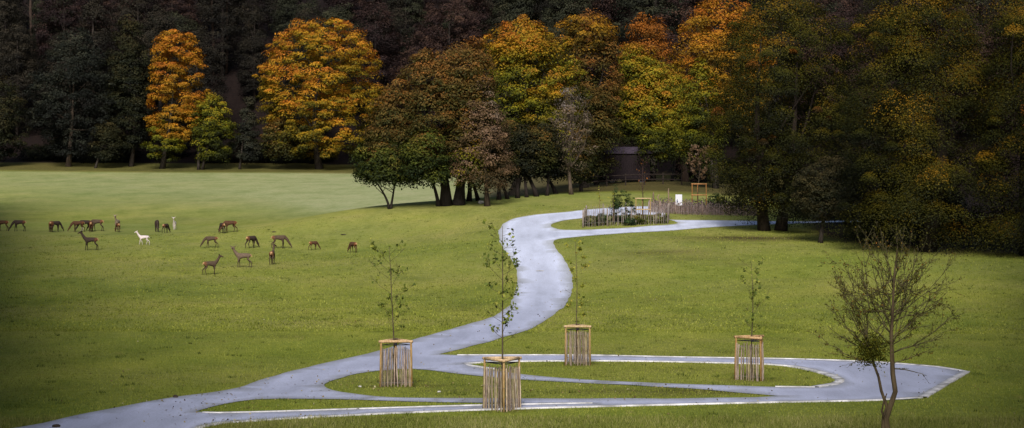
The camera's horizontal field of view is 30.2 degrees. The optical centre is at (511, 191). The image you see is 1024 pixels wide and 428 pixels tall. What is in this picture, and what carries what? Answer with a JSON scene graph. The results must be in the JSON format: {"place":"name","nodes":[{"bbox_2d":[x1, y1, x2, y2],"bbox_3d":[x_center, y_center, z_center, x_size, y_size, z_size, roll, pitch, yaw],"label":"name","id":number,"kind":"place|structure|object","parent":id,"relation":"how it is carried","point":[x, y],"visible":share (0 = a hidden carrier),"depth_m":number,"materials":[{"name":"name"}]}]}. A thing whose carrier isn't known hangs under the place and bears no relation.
{"place":"outdoors","nodes":[
{"label":"outdoors","id":0,"kind":"place"},
{"bbox_2d":[16,206,959,427],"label":"path","id":1,"kind":"structure","parent":0,"point":[536,236],"depth_m":77.56,"materials":[{"name":"grey asphalt"}]},
{"bbox_2d":[224,396,922,423],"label":"kerb","id":2,"kind":"structure","parent":1,"relation":"on","point":[380,413],"depth_m":65.26,"materials":[{"name":"concrete"}]},
{"bbox_2d":[457,354,857,360],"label":"kerb","id":3,"kind":"structure","parent":1,"relation":"on","point":[657,356],"depth_m":84.88,"materials":[{"name":"concrete"}]},
{"bbox_2d":[917,371,969,397],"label":"kerb","id":4,"kind":"structure","parent":1,"relation":"on","point":[938,387],"depth_m":72.33,"materials":[{"name":"concrete"}]},
{"bbox_2d":[0,0,1023,427],"bbox_3d":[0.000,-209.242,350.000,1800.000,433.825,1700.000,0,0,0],"label":"ground","id":5,"kind":"structure","parent":0,"point":[146,192],"depth_m":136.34,"materials":[{"name":"green plant"}]},
{"bbox_2d":[0,75,33,161],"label":"broadleaf tree","id":6,"kind":"object","parent":5,"relation":"on","point":[7,120],"visible":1,"depth_m":332.63,"materials":[{"name":"green plant"}]},
{"bbox_2d":[0,0,37,107],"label":"woodland tree","id":7,"kind":"object","parent":5,"relation":"on","point":[3,5],"visible":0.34,"depth_m":370.82,"materials":[{"name":"green plant"}]},
{"bbox_2d":[0,23,43,137],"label":"woodland tree","id":8,"kind":"object","parent":5,"relation":"on","point":[18,76],"visible":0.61,"depth_m":360.31,"materials":[{"name":"green plant"}]},
{"bbox_2d":[15,144,52,160],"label":"undergrowth bush","id":9,"kind":"object","parent":5,"relation":"on","point":[31,152],"visible":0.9,"depth_m":344.20,"materials":[{"name":"green plant"}]},
{"bbox_2d":[26,0,76,66],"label":"woodland tree","id":10,"kind":"object","parent":5,"relation":"on","point":[37,9],"visible":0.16,"depth_m":387.24,"materials":[{"name":"green plant"}]},
{"bbox_2d":[31,30,92,136],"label":"woodland tree","id":11,"kind":"object","parent":5,"relation":"on","point":[66,69],"visible":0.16,"depth_m":356.28,"materials":[{"name":"green plant"}]},
{"bbox_2d":[32,0,94,116],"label":"woodland tree","id":12,"kind":"object","parent":5,"relation":"on","point":[64,23],"visible":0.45,"depth_m":370.35,"materials":[{"name":"green plant"}]},
{"bbox_2d":[22,26,119,166],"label":"broadleaf tree","id":13,"kind":"object","parent":5,"relation":"on","point":[65,46],"visible":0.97,"depth_m":331.67,"materials":[{"name":"green plant"}]},
{"bbox_2d":[62,0,121,144],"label":"woodland tree","id":14,"kind":"object","parent":5,"relation":"on","point":[101,39],"visible":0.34,"depth_m":356.09,"materials":[{"name":"green plant"}]},
{"bbox_2d":[75,148,116,163],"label":"undergrowth bush","id":15,"kind":"object","parent":5,"relation":"on","point":[87,158],"visible":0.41,"depth_m":340.25,"materials":[{"name":"green plant"}]},
{"bbox_2d":[87,119,128,167],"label":"broadleaf tree","id":16,"kind":"object","parent":5,"relation":"on","point":[108,134],"visible":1,"depth_m":329.83,"materials":[{"name":"green plant"}]},
{"bbox_2d":[89,0,143,63],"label":"woodland tree","id":17,"kind":"object","parent":5,"relation":"on","point":[108,3],"visible":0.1,"depth_m":390.81,"materials":[{"name":"green plant"}]},
{"bbox_2d":[103,14,159,166],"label":"broadleaf tree","id":18,"kind":"object","parent":5,"relation":"on","point":[135,104],"visible":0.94,"depth_m":333.24,"materials":[{"name":"green plant"}]},
{"bbox_2d":[104,0,163,96],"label":"woodland tree","id":19,"kind":"object","parent":5,"relation":"on","point":[126,10],"visible":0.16,"depth_m":373.68,"materials":[{"name":"green plant"}]},
{"bbox_2d":[124,5,194,144],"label":"woodland tree","id":20,"kind":"object","parent":5,"relation":"on","point":[158,18],"visible":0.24,"depth_m":355.98,"materials":[{"name":"green plant"}]},
{"bbox_2d":[139,0,203,66],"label":"woodland tree","id":21,"kind":"object","parent":5,"relation":"on","point":[191,11],"visible":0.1,"depth_m":389.97,"materials":[{"name":"green plant"}]},
{"bbox_2d":[139,29,211,168],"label":"maple tree","id":22,"kind":"object","parent":5,"relation":"on","point":[159,126],"visible":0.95,"depth_m":329.49,"materials":[{"name":"orange plant"}]},
{"bbox_2d":[143,10,208,105],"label":"woodland tree","id":23,"kind":"object","parent":5,"relation":"on","point":[186,28],"visible":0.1,"depth_m":369.33,"materials":[{"name":"green plant"}]},
{"bbox_2d":[162,29,230,147],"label":"woodland tree","id":24,"kind":"object","parent":5,"relation":"on","point":[201,42],"visible":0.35,"depth_m":354.47,"materials":[{"name":"green plant"}]},
{"bbox_2d":[189,92,242,169],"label":"broadleaf tree","id":25,"kind":"object","parent":5,"relation":"on","point":[207,140],"visible":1,"depth_m":327.55,"materials":[{"name":"green plant"}]},
{"bbox_2d":[192,0,253,76],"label":"woodland tree","id":26,"kind":"object","parent":5,"relation":"on","point":[223,27],"visible":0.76,"depth_m":390.02,"materials":[{"name":"green plant"}]},
{"bbox_2d":[232,96,262,168],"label":"broadleaf tree","id":27,"kind":"object","parent":5,"relation":"on","point":[244,154],"visible":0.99,"depth_m":329.44,"materials":[{"name":"green plant"}]},
{"bbox_2d":[235,2,272,103],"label":"woodland tree","id":28,"kind":"object","parent":5,"relation":"on","point":[245,45],"visible":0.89,"depth_m":376.88,"materials":[{"name":"green plant"}]},
{"bbox_2d":[251,0,298,39],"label":"woodland tree","id":29,"kind":"object","parent":5,"relation":"on","point":[267,8],"visible":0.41,"depth_m":409.65,"materials":[{"name":"green plant"}]},
{"bbox_2d":[268,0,321,65],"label":"woodland tree","id":30,"kind":"object","parent":5,"relation":"on","point":[297,7],"visible":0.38,"depth_m":389.26,"materials":[{"name":"green plant"}]},
{"bbox_2d":[270,18,326,96],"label":"woodland tree","id":31,"kind":"object","parent":5,"relation":"on","point":[285,25],"visible":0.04,"depth_m":370.42,"materials":[{"name":"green plant"}]},
{"bbox_2d":[281,8,331,136],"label":"woodland tree","id":32,"kind":"object","parent":5,"relation":"on","point":[300,51],"visible":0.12,"depth_m":354.22,"materials":[{"name":"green plant"}]},
{"bbox_2d":[252,16,389,168],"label":"maple tree","id":33,"kind":"object","parent":5,"relation":"on","point":[299,145],"visible":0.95,"depth_m":327.01,"materials":[{"name":"orange plant"}]},
{"bbox_2d":[307,2,372,116],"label":"woodland tree","id":34,"kind":"object","parent":5,"relation":"on","point":[343,13],"visible":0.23,"depth_m":368.79,"materials":[{"name":"green plant"}]},
{"bbox_2d":[326,0,376,76],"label":"woodland tree","id":35,"kind":"object","parent":5,"relation":"on","point":[360,3],"visible":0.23,"depth_m":388.82,"materials":[{"name":"green plant"}]},
{"bbox_2d":[342,0,404,130],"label":"woodland tree","id":36,"kind":"object","parent":5,"relation":"on","point":[384,23],"visible":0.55,"depth_m":357.41,"materials":[{"name":"green plant"}]},
{"bbox_2d":[355,159,406,208],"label":"thorn tree","id":37,"kind":"object","parent":5,"relation":"on","point":[390,205],"visible":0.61,"depth_m":190.65,"materials":[{"name":"green plant"}]},
{"bbox_2d":[360,0,416,114],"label":"woodland tree","id":38,"kind":"object","parent":5,"relation":"on","point":[392,5],"visible":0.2,"depth_m":370.87,"materials":[{"name":"green plant"}]},
{"bbox_2d":[369,236,416,385],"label":"sapling","id":39,"kind":"object","parent":5,"relation":"on","point":[400,302],"visible":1,"depth_m":72.42,"materials":[{"name":"green plant"}]},
{"bbox_2d":[379,338,412,386],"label":"tree guard","id":40,"kind":"object","parent":5,"relation":"on","point":[385,365],"visible":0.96,"depth_m":72.12,"materials":[{"name":"wood"}]},
{"bbox_2d":[202,402,592,412],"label":"kerb","id":41,"kind":"structure","parent":5,"relation":"on","point":[387,407],"depth_m":64.77,"materials":[{"name":"concrete"}]},
{"bbox_2d":[377,0,433,62],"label":"woodland tree","id":42,"kind":"object","parent":5,"relation":"on","point":[413,8],"visible":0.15,"depth_m":387.76,"materials":[{"name":"green plant"}]},
{"bbox_2d":[386,28,457,137],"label":"woodland tree","id":43,"kind":"object","parent":5,"relation":"on","point":[415,50],"visible":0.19,"depth_m":348.87,"materials":[{"name":"green plant"}]},
{"bbox_2d":[349,35,499,205],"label":"broadleaf tree","id":44,"kind":"object","parent":5,"relation":"on","point":[416,137],"visible":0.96,"depth_m":190.65,"materials":[{"name":"green plant"}]},
{"bbox_2d":[412,148,458,206],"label":"broadleaf tree","id":45,"kind":"object","parent":5,"relation":"on","point":[436,197],"visible":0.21,"depth_m":192.73,"materials":[{"name":"green plant"}]},
{"bbox_2d":[404,0,485,153],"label":"woodland tree","id":46,"kind":"object","parent":5,"relation":"on","point":[462,20],"visible":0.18,"depth_m":349.14,"materials":[{"name":"green plant"}]},
{"bbox_2d":[417,0,477,44],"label":"woodland tree","id":47,"kind":"object","parent":5,"relation":"on","point":[433,4],"visible":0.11,"depth_m":387.70,"materials":[{"name":"green plant"}]},
{"bbox_2d":[440,17,477,89],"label":"woodland tree","id":48,"kind":"object","parent":5,"relation":"on","point":[452,28],"visible":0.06,"depth_m":353.58,"materials":[{"name":"green plant"}]},
{"bbox_2d":[443,0,496,90],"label":"woodland tree","id":49,"kind":"object","parent":5,"relation":"on","point":[473,27],"visible":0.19,"depth_m":354.28,"materials":[{"name":"green plant"}]},
{"bbox_2d":[446,70,520,205],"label":"dying tree","id":50,"kind":"object","parent":5,"relation":"on","point":[483,160],"visible":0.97,"depth_m":190.28,"materials":[{"name":"brown plant"}]},
{"bbox_2d":[481,123,518,199],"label":"broadleaf tree","id":51,"kind":"object","parent":5,"relation":"on","point":[498,197],"visible":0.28,"depth_m":196.52,"materials":[{"name":"green plant"}]},
{"bbox_2d":[482,219,520,407],"bbox_3d":[-0.351,4.199,64.564,1.350,6.536,2.156,0,0,0],"label":"sapling","id":52,"kind":"object","parent":5,"relation":"on","point":[506,278],"visible":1,"depth_m":64.60,"materials":[{"name":"green plant"}]},
{"bbox_2d":[482,356,521,411],"bbox_3d":[-0.309,6.619,64.414,1.376,1.935,1.235,0,0,-4],"label":"tree guard","id":53,"kind":"object","parent":5,"relation":"on","point":[511,393],"visible":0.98,"depth_m":64.51,"materials":[{"name":"wood"}]},
{"bbox_2d":[476,11,530,122],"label":"woodland tree","id":54,"kind":"object","parent":5,"relation":"on","point":[488,41],"visible":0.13,"depth_m":348.36,"materials":[{"name":"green plant"}]},
{"bbox_2d":[477,0,532,91],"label":"woodland tree","id":55,"kind":"object","parent":5,"relation":"on","point":[492,2],"visible":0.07,"depth_m":360.97,"materials":[{"name":"green plant"}]},
{"bbox_2d":[1,235,1015,427],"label":"fallen leaves","id":56,"kind":"object","parent":5,"relation":"on","point":[433,387],"visible":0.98,"depth_m":71.46,"materials":[{"name":"orange plant"}]},
{"bbox_2d":[490,119,527,198],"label":"broadleaf tree","id":57,"kind":"object","parent":5,"relation":"on","point":[511,126],"visible":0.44,"depth_m":197.03,"materials":[{"name":"green plant"}]},
{"bbox_2d":[479,0,543,116],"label":"woodland tree","id":58,"kind":"object","parent":5,"relation":"on","point":[518,10],"visible":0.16,"depth_m":350.06,"materials":[{"name":"green plant"}]},
{"bbox_2d":[497,122,536,197],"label":"broadleaf tree","id":59,"kind":"object","parent":5,"relation":"on","point":[520,127],"visible":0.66,"depth_m":197.51,"materials":[{"name":"green plant"}]},
{"bbox_2d":[462,14,591,195],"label":"maple tree","id":60,"kind":"object","parent":5,"relation":"on","point":[532,45],"visible":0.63,"depth_m":212.13,"materials":[{"name":"yellow plant"}]},
{"bbox_2d":[493,0,561,85],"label":"woodland tree","id":61,"kind":"object","parent":5,"relation":"on","point":[513,9],"visible":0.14,"depth_m":350.63,"materials":[{"name":"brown plant"}]},
{"bbox_2d":[511,130,550,196],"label":"broadleaf tree","id":62,"kind":"object","parent":5,"relation":"on","point":[530,155],"visible":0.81,"depth_m":198.07,"materials":[{"name":"green plant"}]},
{"bbox_2d":[510,125,560,196],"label":"broadleaf tree","id":63,"kind":"object","parent":5,"relation":"on","point":[535,131],"visible":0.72,"depth_m":198.48,"materials":[{"name":"green plant"}]},
{"bbox_2d":[533,122,567,195],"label":"broadleaf tree","id":64,"kind":"object","parent":5,"relation":"on","point":[552,129],"visible":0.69,"depth_m":199.85,"materials":[{"name":"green plant"}]},
{"bbox_2d":[520,23,587,125],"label":"woodland tree","id":65,"kind":"object","parent":5,"relation":"on","point":[550,30],"visible":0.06,"depth_m":322.76,"materials":[{"name":"orange plant"}]},
{"bbox_2d":[544,134,572,193],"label":"broadleaf tree","id":66,"kind":"object","parent":5,"relation":"on","point":[561,176],"visible":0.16,"depth_m":203.96,"materials":[{"name":"green plant"}]},
{"bbox_2d":[531,0,596,60],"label":"woodland tree","id":67,"kind":"object","parent":5,"relation":"on","point":[538,10],"visible":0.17,"depth_m":347.80,"materials":[{"name":"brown plant"}]},
{"bbox_2d":[536,0,598,104],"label":"woodland tree","id":68,"kind":"object","parent":5,"relation":"on","point":[568,8],"visible":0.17,"depth_m":335.17,"materials":[{"name":"brown plant"}]},
{"bbox_2d":[547,85,598,194],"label":"dying tree","id":69,"kind":"object","parent":5,"relation":"on","point":[571,143],"visible":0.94,"depth_m":201.49,"materials":[{"name":"brown plant"}]},
{"bbox_2d":[564,238,590,357],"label":"sapling","id":70,"kind":"object","parent":5,"relation":"on","point":[575,279],"visible":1,"depth_m":81.31,"materials":[{"name":"green plant"}]},
{"bbox_2d":[564,324,591,365],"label":"tree guard","id":71,"kind":"object","parent":5,"relation":"on","point":[586,347],"visible":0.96,"depth_m":81.00,"materials":[{"name":"wood"}]},
{"bbox_2d":[538,8,626,187],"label":"broadleaf tree","id":72,"kind":"object","parent":5,"relation":"on","point":[583,41],"visible":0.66,"depth_m":224.20,"materials":[{"name":"green plant"}]},
{"bbox_2d":[566,127,602,191],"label":"broadleaf tree","id":73,"kind":"object","parent":5,"relation":"on","point":[584,176],"visible":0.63,"depth_m":209.71,"materials":[{"name":"green plant"}]},
{"bbox_2d":[574,0,637,121],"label":"woodland tree","id":74,"kind":"object","parent":5,"relation":"on","point":[593,4],"visible":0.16,"depth_m":309.18,"materials":[{"name":"orange plant"}]},
{"bbox_2d":[611,189,636,220],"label":"evergreen bush","id":75,"kind":"object","parent":5,"relation":"on","point":[627,200],"visible":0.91,"depth_m":169.86,"materials":[{"name":"green plant"}]},
{"bbox_2d":[582,202,669,227],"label":"paling fence","id":76,"kind":"object","parent":5,"relation":"on","point":[584,212],"visible":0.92,"depth_m":168.70,"materials":[{"name":"wood"}]},
{"bbox_2d":[571,173,681,185],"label":"rail fence","id":77,"kind":"object","parent":5,"relation":"on","point":[644,179],"visible":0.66,"depth_m":226.49,"materials":[{"name":"brown wood"}]},
{"bbox_2d":[603,147,651,182],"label":"wooden barn","id":78,"kind":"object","parent":5,"relation":"on","point":[629,165],"visible":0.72,"depth_m":232.69,"materials":[{"name":"wood"}]},
{"bbox_2d":[611,12,677,180],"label":"broadleaf tree","id":79,"kind":"object","parent":5,"relation":"on","point":[643,27],"visible":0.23,"depth_m":261.06,"materials":[{"name":"orange plant"}]},
{"bbox_2d":[508,360,786,365],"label":"kerb","id":80,"kind":"structure","parent":5,"relation":"on","point":[644,361],"depth_m":82.65,"materials":[{"name":"concrete"}]},
{"bbox_2d":[610,0,694,71],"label":"woodland tree","id":81,"kind":"object","parent":5,"relation":"on","point":[633,5],"visible":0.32,"depth_m":303.66,"materials":[{"name":"green plant"}]},
{"bbox_2d":[610,41,699,181],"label":"maple tree","id":82,"kind":"object","parent":5,"relation":"on","point":[648,116],"visible":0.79,"depth_m":236.93,"materials":[{"name":"yellow plant"}]},
{"bbox_2d":[671,149,706,181],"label":"undergrowth bush","id":83,"kind":"object","parent":5,"relation":"on","point":[678,166],"visible":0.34,"depth_m":255.84,"materials":[{"name":"green plant"}]},
{"bbox_2d":[643,0,747,132],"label":"woodland tree","id":84,"kind":"object","parent":5,"relation":"on","point":[673,34],"visible":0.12,"depth_m":280.06,"materials":[{"name":"orange plant"}]},
{"bbox_2d":[665,56,729,188],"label":"maple tree","id":85,"kind":"object","parent":5,"relation":"on","point":[687,124],"visible":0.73,"depth_m":221.53,"materials":[{"name":"green plant"}]},
{"bbox_2d":[685,144,709,208],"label":"sapling","id":86,"kind":"object","parent":5,"relation":"on","point":[699,169],"visible":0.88,"depth_m":182.70,"materials":[{"name":"green plant"}]},
{"bbox_2d":[649,197,767,215],"bbox_3d":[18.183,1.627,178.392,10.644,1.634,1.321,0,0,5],"label":"paling fence","id":87,"kind":"object","parent":5,"relation":"on","point":[671,208],"visible":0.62,"depth_m":178.24,"materials":[{"name":"wood"}]},
{"bbox_2d":[665,0,778,183],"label":"maple tree","id":88,"kind":"object","parent":5,"relation":"on","point":[714,43],"visible":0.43,"depth_m":249.91,"materials":[{"name":"orange plant"}]},
{"bbox_2d":[734,335,763,381],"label":"tree guard","id":89,"kind":"object","parent":5,"relation":"on","point":[755,338],"visible":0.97,"depth_m":74.49,"materials":[{"name":"wood"}]},
{"bbox_2d":[737,257,769,376],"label":"sapling","id":90,"kind":"object","parent":5,"relation":"on","point":[753,294],"visible":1,"depth_m":74.62,"materials":[{"name":"green plant"}]},
{"bbox_2d":[707,0,807,144],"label":"woodland tree","id":91,"kind":"object","parent":5,"relation":"on","point":[773,33],"visible":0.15,"depth_m":277.84,"materials":[{"name":"green plant"}]},
{"bbox_2d":[689,0,872,230],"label":"yew tree","id":92,"kind":"object","parent":5,"relation":"on","point":[760,194],"visible":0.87,"depth_m":163.16,"materials":[{"name":"green plant"}]},
{"bbox_2d":[767,0,852,106],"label":"woodland tree","id":93,"kind":"object","parent":5,"relation":"on","point":[830,6],"visible":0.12,"depth_m":288.75,"materials":[{"name":"green plant"}]},
{"bbox_2d":[787,365,844,386],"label":"kerb","id":94,"kind":"structure","parent":5,"relation":"on","point":[838,380],"depth_m":75.86,"materials":[{"name":"concrete"}]},
{"bbox_2d":[773,0,881,150],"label":"woodland tree","id":95,"kind":"object","parent":5,"relation":"on","point":[845,4],"visible":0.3,"depth_m":274.54,"materials":[{"name":"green plant"}]},
{"bbox_2d":[786,155,879,242],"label":"broadleaf tree","id":96,"kind":"object","parent":5,"relation":"on","point":[816,203],"visible":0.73,"depth_m":152.42,"materials":[{"name":"green plant"}]},
{"bbox_2d":[821,94,887,223],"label":"broadleaf tree","id":97,"kind":"object","parent":5,"relation":"on","point":[850,145],"visible":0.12,"depth_m":170.90,"materials":[{"name":"green plant"}]},
{"bbox_2d":[841,0,923,116],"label":"woodland tree","id":98,"kind":"object","parent":5,"relation":"on","point":[875,5],"visible":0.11,"depth_m":283.34,"materials":[{"name":"green plant"}]},
{"bbox_2d":[807,222,965,427],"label":"bare tree","id":99,"kind":"object","parent":5,"relation":"on","point":[870,348],"visible":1,"depth_m":51.98,"materials":[{"name":"brown plant"}]},
{"bbox_2d":[878,0,947,150],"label":"woodland tree","id":100,"kind":"object","parent":5,"relation":"on","point":[889,86],"visible":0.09,"depth_m":271.46,"materials":[{"name":"green plant"}]},
{"bbox_2d":[874,130,970,239],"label":"yew tree","id":101,"kind":"object","parent":5,"relation":"on","point":[954,199],"visible":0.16,"depth_m":156.63,"materials":[{"name":"green plant"}]},
{"bbox_2d":[827,0,1021,256],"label":"yew tree","id":102,"kind":"object","parent":5,"relation":"on","point":[931,204],"visible":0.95,"depth_m":145.05,"materials":[{"name":"green plant"}]},
{"bbox_2d":[903,0,999,147],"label":"woodland tree","id":103,"kind":"object","parent":5,"relation":"on","point":[982,38],"visible":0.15,"depth_m":270.28,"materials":[{"name":"green plant"}]},
{"bbox_2d":[920,0,1001,94],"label":"woodland tree","id":104,"kind":"object","parent":5,"relation":"on","point":[977,2],"visible":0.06,"depth_m":281.11,"materials":[{"name":"green plant"}]},
{"bbox_2d":[956,0,1023,256],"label":"yew tree","id":105,"kind":"object","parent":5,"relation":"on","point":[997,118],"visible":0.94,"depth_m":142.79,"materials":[{"name":"green plant"}]},
{"bbox_2d":[971,0,1023,147],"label":"woodland tree","id":106,"kind":"object","parent":5,"relation":"on","point":[995,48],"visible":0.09,"depth_m":268.69,"materials":[{"name":"green plant"}]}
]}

